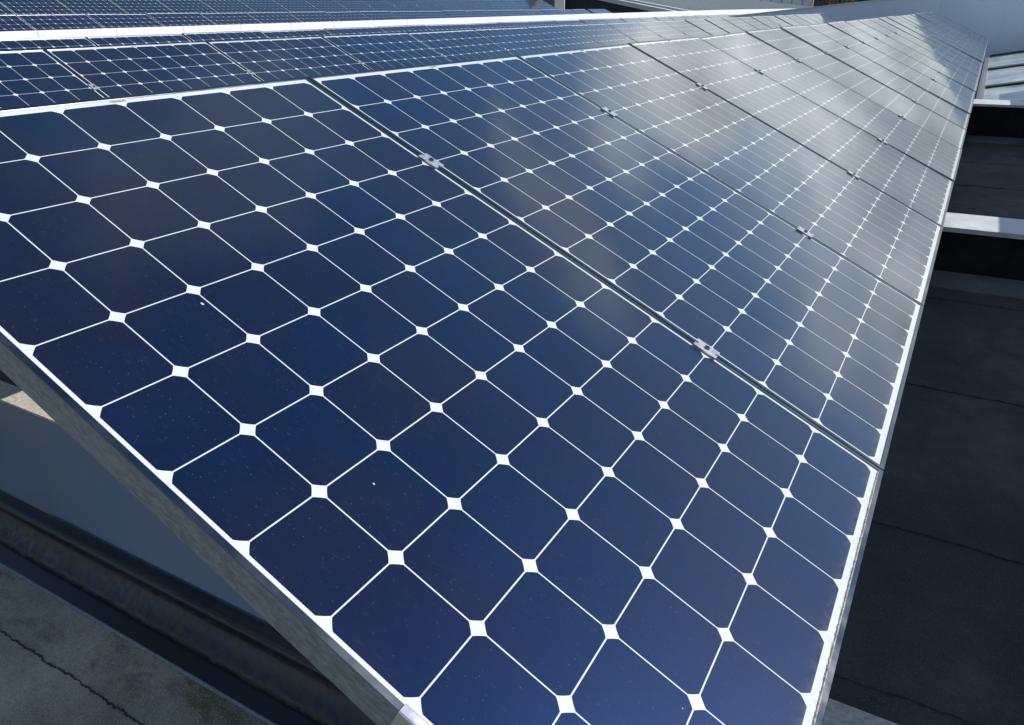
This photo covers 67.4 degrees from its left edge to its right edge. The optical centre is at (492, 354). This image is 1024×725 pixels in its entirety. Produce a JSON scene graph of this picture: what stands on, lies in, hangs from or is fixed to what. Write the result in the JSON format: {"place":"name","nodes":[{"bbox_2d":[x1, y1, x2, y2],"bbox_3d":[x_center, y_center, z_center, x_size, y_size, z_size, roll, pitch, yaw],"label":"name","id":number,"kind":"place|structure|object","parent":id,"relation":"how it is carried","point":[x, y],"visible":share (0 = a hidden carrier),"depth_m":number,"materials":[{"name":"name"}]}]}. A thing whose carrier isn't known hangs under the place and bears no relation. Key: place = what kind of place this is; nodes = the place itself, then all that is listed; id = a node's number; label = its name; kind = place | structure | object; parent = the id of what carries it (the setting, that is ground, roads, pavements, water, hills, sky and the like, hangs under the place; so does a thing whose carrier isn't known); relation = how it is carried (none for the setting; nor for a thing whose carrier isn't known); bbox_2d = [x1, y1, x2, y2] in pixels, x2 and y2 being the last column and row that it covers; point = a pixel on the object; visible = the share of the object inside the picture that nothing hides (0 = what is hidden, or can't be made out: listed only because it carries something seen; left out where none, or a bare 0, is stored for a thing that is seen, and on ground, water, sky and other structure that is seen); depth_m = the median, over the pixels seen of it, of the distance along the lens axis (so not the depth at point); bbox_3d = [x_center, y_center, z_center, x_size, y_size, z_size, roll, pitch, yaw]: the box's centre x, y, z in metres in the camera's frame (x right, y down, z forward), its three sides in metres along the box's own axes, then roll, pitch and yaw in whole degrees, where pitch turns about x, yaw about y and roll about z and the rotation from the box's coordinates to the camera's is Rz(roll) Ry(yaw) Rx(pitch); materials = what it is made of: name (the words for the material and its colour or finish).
{"place":"outdoors","nodes":[
{"label":"outdoors","id":0,"kind":"place"},
{"bbox_2d":[0,567,267,724],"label":"roof","id":1,"kind":"structure","parent":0,"point":[140,686],"depth_m":2.57,"materials":[{"name":"grey concrete"}]},
{"bbox_2d":[0,630,143,724],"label":"roof lap","id":2,"kind":"object","parent":1,"relation":"on","point":[72,676],"visible":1,"depth_m":2.58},
{"bbox_2d":[0,142,1023,724],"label":"roof","id":3,"kind":"structure","parent":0,"point":[934,622],"depth_m":2.55,"materials":[{"name":"grey concrete"}]},
{"bbox_2d":[0,8,796,39],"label":"parapet","id":4,"kind":"structure","parent":3,"relation":"on","point":[72,33],"depth_m":12.68,"materials":[{"name":"white concrete"}]},
{"bbox_2d":[0,380,897,724],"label":"eaves step","id":5,"kind":"object","parent":3,"relation":"attached to","point":[84,532],"visible":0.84,"depth_m":2.89,"materials":[{"name":"metal"}]},
{"bbox_2d":[834,673,983,724],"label":"roof lap","id":6,"kind":"object","parent":3,"relation":"on","point":[919,702],"visible":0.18,"depth_m":1.91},
{"bbox_2d":[872,520,1023,564],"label":"roof lap","id":7,"kind":"object","parent":3,"relation":"on","point":[963,545],"visible":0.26,"depth_m":2.46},
{"bbox_2d":[905,382,1023,406],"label":"roof lap","id":8,"kind":"object","parent":3,"relation":"on","point":[964,394],"visible":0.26,"depth_m":3.40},
{"bbox_2d":[926,296,1023,311],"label":"roof lap","id":9,"kind":"object","parent":3,"relation":"on","point":[979,304],"visible":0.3,"depth_m":4.43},
{"bbox_2d":[929,212,1023,298],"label":"roof upstand","id":10,"kind":"object","parent":3,"relation":"on","point":[980,254],"depth_m":4.70,"materials":[{"name":"metal"}]},
{"bbox_2d":[964,99,1023,144],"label":"roof upstand","id":11,"kind":"object","parent":3,"relation":"on","point":[997,121],"depth_m":9.66,"materials":[{"name":"metal"}]},
{"bbox_2d":[974,50,1023,100],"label":"rooflight","id":12,"kind":"object","parent":3,"relation":"on","point":[1001,76],"visible":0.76,"depth_m":14.06,"materials":[{"name":"white glass"}]},
{"bbox_3d":[6.063,-3.906,10.925,0.731,1.228,25.162,13,27,28],"label":"mounting rack","id":13,"kind":"object","parent":3,"relation":"on","visible":0},
{"bbox_2d":[0,77,883,724],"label":"solar panel","id":14,"kind":"object","parent":13,"relation":"on","point":[374,423],"visible":1,"depth_m":1.12,"materials":[{"name":"glass"}]},
{"bbox_2d":[307,55,923,470],"bbox_3d":[0.419,-0.404,2.116,1.569,0.055,1.064,37,36,14],"label":"solar panel","id":15,"kind":"object","parent":13,"relation":"on","point":[809,327],"visible":0.98,"depth_m":1.97,"materials":[{"name":"glass"}]},
{"bbox_2d":[516,43,942,305],"bbox_3d":[0.958,-0.777,2.937,1.569,0.055,1.064,37,36,14],"label":"solar panel","id":16,"kind":"object","parent":13,"relation":"on","point":[869,228],"visible":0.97,"depth_m":2.83,"materials":[{"name":"glass"}]},
{"bbox_2d":[628,37,953,226],"bbox_3d":[1.497,-1.151,3.756,1.569,0.055,1.064,37,36,14],"label":"solar panel","id":17,"kind":"object","parent":13,"relation":"on","point":[882,165],"visible":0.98,"depth_m":3.67,"materials":[{"name":"glass"}]},
{"bbox_2d":[700,32,961,181],"bbox_3d":[2.036,-1.525,4.577,1.569,0.055,1.064,36,37,14],"label":"solar panel","id":18,"kind":"object","parent":13,"relation":"on","point":[904,135],"visible":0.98,"depth_m":4.51,"materials":[{"name":"glass"}]},
{"bbox_2d":[745,28,966,148],"bbox_3d":[2.575,-1.898,5.396,1.569,0.056,1.064,37,36,14],"label":"solar panel","id":19,"kind":"object","parent":13,"relation":"on","point":[855,80],"visible":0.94,"depth_m":5.35,"materials":[{"name":"glass"}]},
{"bbox_2d":[780,25,969,129],"bbox_3d":[3.114,-2.272,6.217,1.569,0.055,1.064,37,36,14],"label":"solar panel","id":20,"kind":"object","parent":13,"relation":"on","point":[847,55],"visible":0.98,"depth_m":6.16,"materials":[{"name":"glass"}]},
{"bbox_2d":[808,23,973,113],"bbox_3d":[3.653,-2.646,7.037,1.569,0.056,1.064,37,36,14],"label":"solar panel","id":21,"kind":"object","parent":13,"relation":"on","point":[941,91],"visible":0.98,"depth_m":6.99,"materials":[{"name":"glass"}]},
{"bbox_2d":[827,21,975,100],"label":"solar panel","id":22,"kind":"object","parent":13,"relation":"on","point":[896,54],"visible":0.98,"depth_m":7.83,"materials":[{"name":"glass"}]},
{"bbox_2d":[845,20,977,91],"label":"solar panel","id":23,"kind":"object","parent":13,"relation":"on","point":[945,70],"visible":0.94,"depth_m":8.66,"materials":[{"name":"glass"}]},
{"bbox_2d":[858,19,979,82],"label":"solar panel","id":24,"kind":"object","parent":13,"relation":"on","point":[918,48],"visible":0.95,"depth_m":9.49,"materials":[{"name":"glass"}]},
{"bbox_2d":[870,18,980,76],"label":"solar panel","id":25,"kind":"object","parent":13,"relation":"on","point":[946,56],"visible":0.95,"depth_m":10.29,"materials":[{"name":"glass"}]},
{"bbox_2d":[878,17,981,70],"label":"solar panel","id":26,"kind":"object","parent":13,"relation":"on","point":[931,43],"visible":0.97,"depth_m":11.11,"materials":[{"name":"glass"}]},
{"bbox_2d":[886,16,982,65],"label":"solar panel","id":27,"kind":"object","parent":13,"relation":"on","point":[932,38],"visible":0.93,"depth_m":11.94,"materials":[{"name":"glass"}]},
{"bbox_2d":[895,16,983,61],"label":"solar panel","id":28,"kind":"object","parent":13,"relation":"on","point":[962,49],"visible":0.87,"depth_m":12.75,"materials":[{"name":"glass"}]},
{"bbox_2d":[901,15,984,57],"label":"solar panel","id":29,"kind":"object","parent":13,"relation":"on","point":[945,36],"visible":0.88,"depth_m":13.59,"materials":[{"name":"glass"}]},
{"bbox_2d":[906,15,985,54],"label":"solar panel","id":30,"kind":"object","parent":13,"relation":"on","point":[949,35],"visible":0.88,"depth_m":14.42,"materials":[{"name":"glass"}]},
{"bbox_2d":[910,14,985,51],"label":"solar panel","id":31,"kind":"object","parent":13,"relation":"on","point":[944,30],"visible":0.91,"depth_m":15.24,"materials":[{"name":"glass"}]},
{"bbox_2d":[915,13,985,49],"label":"solar panel","id":32,"kind":"object","parent":13,"relation":"on","point":[942,26],"visible":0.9,"depth_m":16.08,"materials":[{"name":"glass"}]},
{"bbox_2d":[920,13,986,47],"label":"solar panel","id":33,"kind":"object","parent":13,"relation":"on","point":[962,34],"visible":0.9,"depth_m":16.85,"materials":[{"name":"glass"}]},
{"bbox_2d":[924,13,987,45],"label":"solar panel","id":34,"kind":"object","parent":13,"relation":"on","point":[984,43],"visible":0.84,"depth_m":17.75,"materials":[{"name":"glass"}]},
{"bbox_2d":[927,12,987,43],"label":"solar panel","id":35,"kind":"object","parent":13,"relation":"on","point":[943,20],"visible":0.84,"depth_m":18.57,"materials":[{"name":"glass"}]},
{"bbox_3d":[3.641,-4.443,12.223,0.731,1.228,25.162,13,27,28],"label":"mounting rack","id":36,"kind":"object","parent":3,"relation":"on","visible":0},
{"bbox_2d":[0,49,104,107],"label":"solar panel","id":37,"kind":"object","parent":36,"relation":"on","point":[35,77],"visible":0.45,"depth_m":3.78,"materials":[{"name":"glass"}]},
{"bbox_2d":[44,41,260,96],"bbox_3d":[-1.463,-1.314,4.235,1.569,0.055,1.064,37,36,14],"label":"solar panel","id":38,"kind":"object","parent":36,"relation":"on","point":[114,71],"visible":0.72,"depth_m":4.29,"materials":[{"name":"glass"}]},
{"bbox_2d":[206,36,370,80],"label":"solar panel","id":39,"kind":"object","parent":36,"relation":"on","point":[276,59],"visible":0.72,"depth_m":5.12,"materials":[{"name":"glass"}]},
{"bbox_2d":[321,32,451,69],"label":"solar panel","id":40,"kind":"object","parent":36,"relation":"on","point":[382,51],"visible":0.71,"depth_m":5.95,"materials":[{"name":"glass"}]},
{"bbox_2d":[409,29,513,61],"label":"solar panel","id":41,"kind":"object","parent":36,"relation":"on","point":[460,45],"visible":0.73,"depth_m":6.78,"materials":[{"name":"glass"}]},
{"bbox_2d":[473,27,563,54],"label":"solar panel","id":42,"kind":"object","parent":36,"relation":"on","point":[519,40],"visible":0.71,"depth_m":7.60,"materials":[{"name":"glass"}]},
{"bbox_2d":[527,25,604,49],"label":"solar panel","id":43,"kind":"object","parent":36,"relation":"on","point":[566,37],"visible":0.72,"depth_m":8.42,"materials":[{"name":"glass"}]},
{"bbox_2d":[571,23,636,45],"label":"solar panel","id":44,"kind":"object","parent":36,"relation":"on","point":[605,34],"visible":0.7,"depth_m":9.26,"materials":[{"name":"glass"}]},
{"bbox_2d":[606,22,664,41],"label":"solar panel","id":45,"kind":"object","parent":36,"relation":"on","point":[636,31],"visible":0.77,"depth_m":10.06,"materials":[{"name":"glass"}]},
{"bbox_2d":[637,21,689,38],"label":"solar panel","id":46,"kind":"object","parent":36,"relation":"on","point":[664,30],"visible":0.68,"depth_m":10.91,"materials":[{"name":"glass"}]},
{"bbox_2d":[663,20,712,36],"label":"solar panel","id":47,"kind":"object","parent":36,"relation":"on","point":[688,29],"visible":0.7,"depth_m":11.73,"materials":[{"name":"glass"}]},
{"bbox_2d":[685,19,728,34],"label":"solar panel","id":48,"kind":"object","parent":36,"relation":"on","point":[708,27],"visible":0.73,"depth_m":12.51,"materials":[{"name":"glass"}]},
{"bbox_2d":[704,18,744,32],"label":"solar panel","id":49,"kind":"object","parent":36,"relation":"on","point":[725,25],"visible":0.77,"depth_m":13.34,"materials":[{"name":"glass"}]},
{"bbox_2d":[723,17,758,30],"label":"solar panel","id":50,"kind":"object","parent":36,"relation":"on","point":[741,24],"visible":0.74,"depth_m":14.16,"materials":[{"name":"glass"}]},
{"bbox_2d":[737,17,770,29],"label":"solar panel","id":51,"kind":"object","parent":36,"relation":"on","point":[757,24],"visible":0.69,"depth_m":14.99,"materials":[{"name":"glass"}]},
{"bbox_2d":[751,16,782,27],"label":"solar panel","id":52,"kind":"object","parent":36,"relation":"on","point":[767,21],"visible":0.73,"depth_m":15.81,"materials":[{"name":"glass"}]},
{"bbox_2d":[765,16,791,26],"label":"solar panel","id":53,"kind":"object","parent":36,"relation":"on","point":[775,19],"visible":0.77,"depth_m":16.68,"materials":[{"name":"glass"}]},
{"bbox_2d":[774,15,801,25],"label":"solar panel","id":54,"kind":"object","parent":36,"relation":"on","point":[792,22],"visible":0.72,"depth_m":17.43,"materials":[{"name":"glass"}]},
{"bbox_2d":[543,0,570,9],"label":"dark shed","id":55,"kind":"structure","parent":0,"point":[561,4],"depth_m":32.27,"materials":[{"name":"grey"}]},
{"bbox_2d":[571,0,808,15],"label":"neighbouring building","id":56,"kind":"structure","parent":0,"point":[623,6],"depth_m":46.82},
{"bbox_2d":[759,0,813,6],"bbox_3d":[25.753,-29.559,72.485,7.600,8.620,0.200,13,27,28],"label":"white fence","id":57,"kind":"object","parent":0,"point":[809,3],"depth_m":70.03,"materials":[{"name":"metal"}]},
{"bbox_2d":[734,0,1023,58],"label":"metal clad building","id":58,"kind":"structure","parent":0,"point":[999,24],"depth_m":21.10,"materials":[{"name":"grey metal"}]},
{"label":"rear roof","id":59,"kind":"structure","parent":0,"visible":0},
{"bbox_3d":[-2.827,-6.060,15.667,0.731,1.322,25.162,13,27,28],"label":"mounting rack","id":60,"kind":"object","parent":59,"relation":"on","visible":0},
{"bbox_2d":[0,15,36,31],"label":"solar panel","id":61,"kind":"object","parent":60,"relation":"on","point":[12,23],"visible":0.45,"depth_m":10.51,"materials":[{"name":"glass"}]},
{"bbox_2d":[17,14,104,30],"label":"solar panel","id":62,"kind":"object","parent":60,"relation":"on","point":[59,21],"visible":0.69,"depth_m":11.04,"materials":[{"name":"glass"}]},
{"bbox_2d":[86,14,163,27],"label":"solar panel","id":63,"kind":"object","parent":60,"relation":"on","point":[123,20],"visible":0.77,"depth_m":11.85,"materials":[{"name":"glass"}]},
{"bbox_2d":[146,13,216,26],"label":"solar panel","id":64,"kind":"object","parent":60,"relation":"on","point":[179,19],"visible":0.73,"depth_m":12.66,"materials":[{"name":"glass"}]},
{"bbox_2d":[200,12,261,24],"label":"solar panel","id":65,"kind":"object","parent":60,"relation":"on","point":[231,18],"visible":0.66,"depth_m":13.51,"materials":[{"name":"glass"}]},
{"bbox_2d":[246,12,302,23],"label":"solar panel","id":66,"kind":"object","parent":60,"relation":"on","point":[273,17],"visible":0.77,"depth_m":14.33,"materials":[{"name":"glass"}]},
{"bbox_2d":[288,11,338,22],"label":"solar panel","id":67,"kind":"object","parent":60,"relation":"on","point":[321,16],"visible":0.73,"depth_m":15.15,"materials":[{"name":"glass"}]},
{"bbox_2d":[326,11,371,20],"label":"solar panel","id":68,"kind":"object","parent":60,"relation":"on","point":[350,16],"visible":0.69,"depth_m":15.99,"materials":[{"name":"glass"}]},
{"bbox_2d":[358,11,402,19],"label":"solar panel","id":69,"kind":"object","parent":60,"relation":"on","point":[380,15],"visible":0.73,"depth_m":16.80,"materials":[{"name":"glass"}]},
{"bbox_2d":[390,11,428,18],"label":"solar panel","id":70,"kind":"object","parent":60,"relation":"on","point":[408,14],"visible":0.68,"depth_m":17.63,"materials":[{"name":"glass"}]},
{"bbox_2d":[417,11,451,18],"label":"solar panel","id":71,"kind":"object","parent":60,"relation":"on","point":[433,14],"visible":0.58,"depth_m":18.43,"materials":[{"name":"glass"}]},
{"bbox_2d":[441,10,474,17],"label":"solar panel","id":72,"kind":"object","parent":60,"relation":"on","point":[458,14],"visible":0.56,"depth_m":19.25,"materials":[{"name":"glass"}]},
{"bbox_2d":[465,10,496,16],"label":"solar panel","id":73,"kind":"object","parent":60,"relation":"on","point":[480,13],"visible":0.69,"depth_m":20.09,"materials":[{"name":"glass"}]},
{"bbox_2d":[486,10,514,16],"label":"solar panel","id":74,"kind":"object","parent":60,"relation":"on","point":[499,13],"visible":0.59,"depth_m":20.89,"materials":[{"name":"glass"}]},
{"bbox_3d":[-5.145,-7.457,18.090,0.731,1.977,27.262,13,27,28],"label":"mounting rack","id":75,"kind":"object","parent":59,"relation":"on","visible":0},
{"bbox_2d":[0,0,74,14],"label":"solar panel","id":76,"kind":"object","parent":75,"relation":"on","point":[29,7],"visible":0.76,"depth_m":13.09,"materials":[{"name":"glass"}]},
{"bbox_2d":[57,0,127,13],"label":"solar panel","id":77,"kind":"object","parent":75,"relation":"on","point":[92,6],"visible":0.77,"depth_m":13.92,"materials":[{"name":"glass"}]},
{"bbox_2d":[110,0,174,13],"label":"solar panel","id":78,"kind":"object","parent":75,"relation":"on","point":[140,6],"visible":0.75,"depth_m":14.73,"materials":[{"name":"glass"}]},
{"bbox_2d":[158,0,217,12],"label":"solar panel","id":79,"kind":"object","parent":75,"relation":"on","point":[187,6],"visible":0.78,"depth_m":15.56,"materials":[{"name":"glass"}]},
{"bbox_2d":[200,0,254,12],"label":"solar panel","id":80,"kind":"object","parent":75,"relation":"on","point":[227,6],"visible":0.79,"depth_m":16.38,"materials":[{"name":"glass"}]},
{"bbox_2d":[239,0,289,11],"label":"solar panel","id":81,"kind":"object","parent":75,"relation":"on","point":[264,6],"visible":0.77,"depth_m":17.21,"materials":[{"name":"glass"}]},
{"bbox_2d":[273,0,319,11],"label":"solar panel","id":82,"kind":"object","parent":75,"relation":"on","point":[297,6],"visible":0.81,"depth_m":18.03,"materials":[{"name":"glass"}]},
{"bbox_2d":[305,0,349,11],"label":"solar panel","id":83,"kind":"object","parent":75,"relation":"on","point":[328,5],"visible":0.81,"depth_m":18.86,"materials":[{"name":"glass"}]},
{"bbox_2d":[334,0,376,10],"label":"solar panel","id":84,"kind":"object","parent":75,"relation":"on","point":[355,5],"visible":0.79,"depth_m":19.68,"materials":[{"name":"glass"}]},
{"bbox_2d":[361,0,401,10],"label":"solar panel","id":85,"kind":"object","parent":75,"relation":"on","point":[381,5],"visible":0.77,"depth_m":20.51,"materials":[{"name":"glass"}]},
{"bbox_2d":[386,0,424,10],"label":"solar panel","id":86,"kind":"object","parent":75,"relation":"on","point":[404,5],"visible":0.8,"depth_m":21.32,"materials":[{"name":"glass"}]},
{"bbox_2d":[408,0,443,10],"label":"solar panel","id":87,"kind":"object","parent":75,"relation":"on","point":[426,5],"visible":0.77,"depth_m":22.13,"materials":[{"name":"glass"}]},
{"bbox_2d":[429,0,462,9],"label":"solar panel","id":88,"kind":"object","parent":75,"relation":"on","point":[446,4],"visible":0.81,"depth_m":22.97,"materials":[{"name":"glass"}]},
{"bbox_2d":[449,0,481,9],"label":"solar panel","id":89,"kind":"object","parent":75,"relation":"on","point":[465,5],"visible":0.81,"depth_m":23.79,"materials":[{"name":"glass"}]},
{"bbox_2d":[467,0,498,9],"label":"solar panel","id":90,"kind":"object","parent":75,"relation":"on","point":[482,4],"visible":0.77,"depth_m":24.63,"materials":[{"name":"glass"}]},
{"bbox_2d":[484,0,514,9],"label":"solar panel","id":91,"kind":"object","parent":75,"relation":"on","point":[499,4],"visible":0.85,"depth_m":25.42,"materials":[{"name":"glass"}]},
{"bbox_2d":[500,0,529,9],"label":"solar panel","id":92,"kind":"object","parent":75,"relation":"on","point":[515,5],"visible":0.8,"depth_m":26.26,"materials":[{"name":"glass"}]},
{"bbox_2d":[515,0,542,9],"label":"solar panel","id":93,"kind":"object","parent":75,"relation":"on","point":[530,5],"visible":0.77,"depth_m":27.05,"materials":[{"name":"glass"}]},
{"bbox_2d":[529,0,557,9],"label":"solar panel","id":94,"kind":"object","parent":75,"relation":"on","point":[542,4],"visible":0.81,"depth_m":27.90,"materials":[{"name":"glass"}]},
{"bbox_3d":[1.220,-4.980,13.522,0.731,1.228,25.162,13,27,28],"label":"mounting rack","id":95,"kind":"object","parent":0,"visible":0},
{"bbox_2d":[0,37,97,50],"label":"solar panel","id":96,"kind":"object","parent":95,"relation":"on","point":[31,44],"visible":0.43,"depth_m":6.57,"materials":[{"name":"glass"}]},
{"bbox_2d":[86,34,191,46],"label":"solar panel","id":97,"kind":"object","parent":95,"relation":"on","point":[98,41],"visible":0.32,"depth_m":7.29,"materials":[{"name":"glass"}]},
{"bbox_2d":[182,30,269,41],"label":"solar panel","id":98,"kind":"object","parent":95,"relation":"on","point":[222,36],"visible":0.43,"depth_m":8.12,"materials":[{"name":"glass"}]},
{"bbox_2d":[261,29,331,37],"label":"solar panel","id":99,"kind":"object","parent":95,"relation":"on","point":[297,33],"visible":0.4,"depth_m":8.95,"materials":[{"name":"glass"}]},
{"bbox_2d":[324,27,386,34],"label":"solar panel","id":100,"kind":"object","parent":95,"relation":"on","point":[354,30],"visible":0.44,"depth_m":9.76,"materials":[{"name":"glass"}]},
{"bbox_2d":[378,25,432,32],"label":"solar panel","id":101,"kind":"object","parent":95,"relation":"on","point":[406,28],"visible":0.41,"depth_m":10.59,"materials":[{"name":"glass"}]},
{"bbox_2d":[425,24,470,30],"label":"solar panel","id":102,"kind":"object","parent":95,"relation":"on","point":[444,27],"visible":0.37,"depth_m":11.41,"materials":[{"name":"glass"}]},
{"bbox_2d":[465,22,506,28],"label":"solar panel","id":103,"kind":"object","parent":95,"relation":"on","point":[485,25],"visible":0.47,"depth_m":12.24,"materials":[{"name":"glass"}]},
{"bbox_2d":[498,22,534,27],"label":"solar panel","id":104,"kind":"object","parent":95,"relation":"on","point":[516,24],"visible":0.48,"depth_m":13.03,"materials":[{"name":"glass"}]},
{"bbox_2d":[528,20,561,25],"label":"solar panel","id":105,"kind":"object","parent":95,"relation":"on","point":[545,23],"visible":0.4,"depth_m":13.85,"materials":[{"name":"glass"}]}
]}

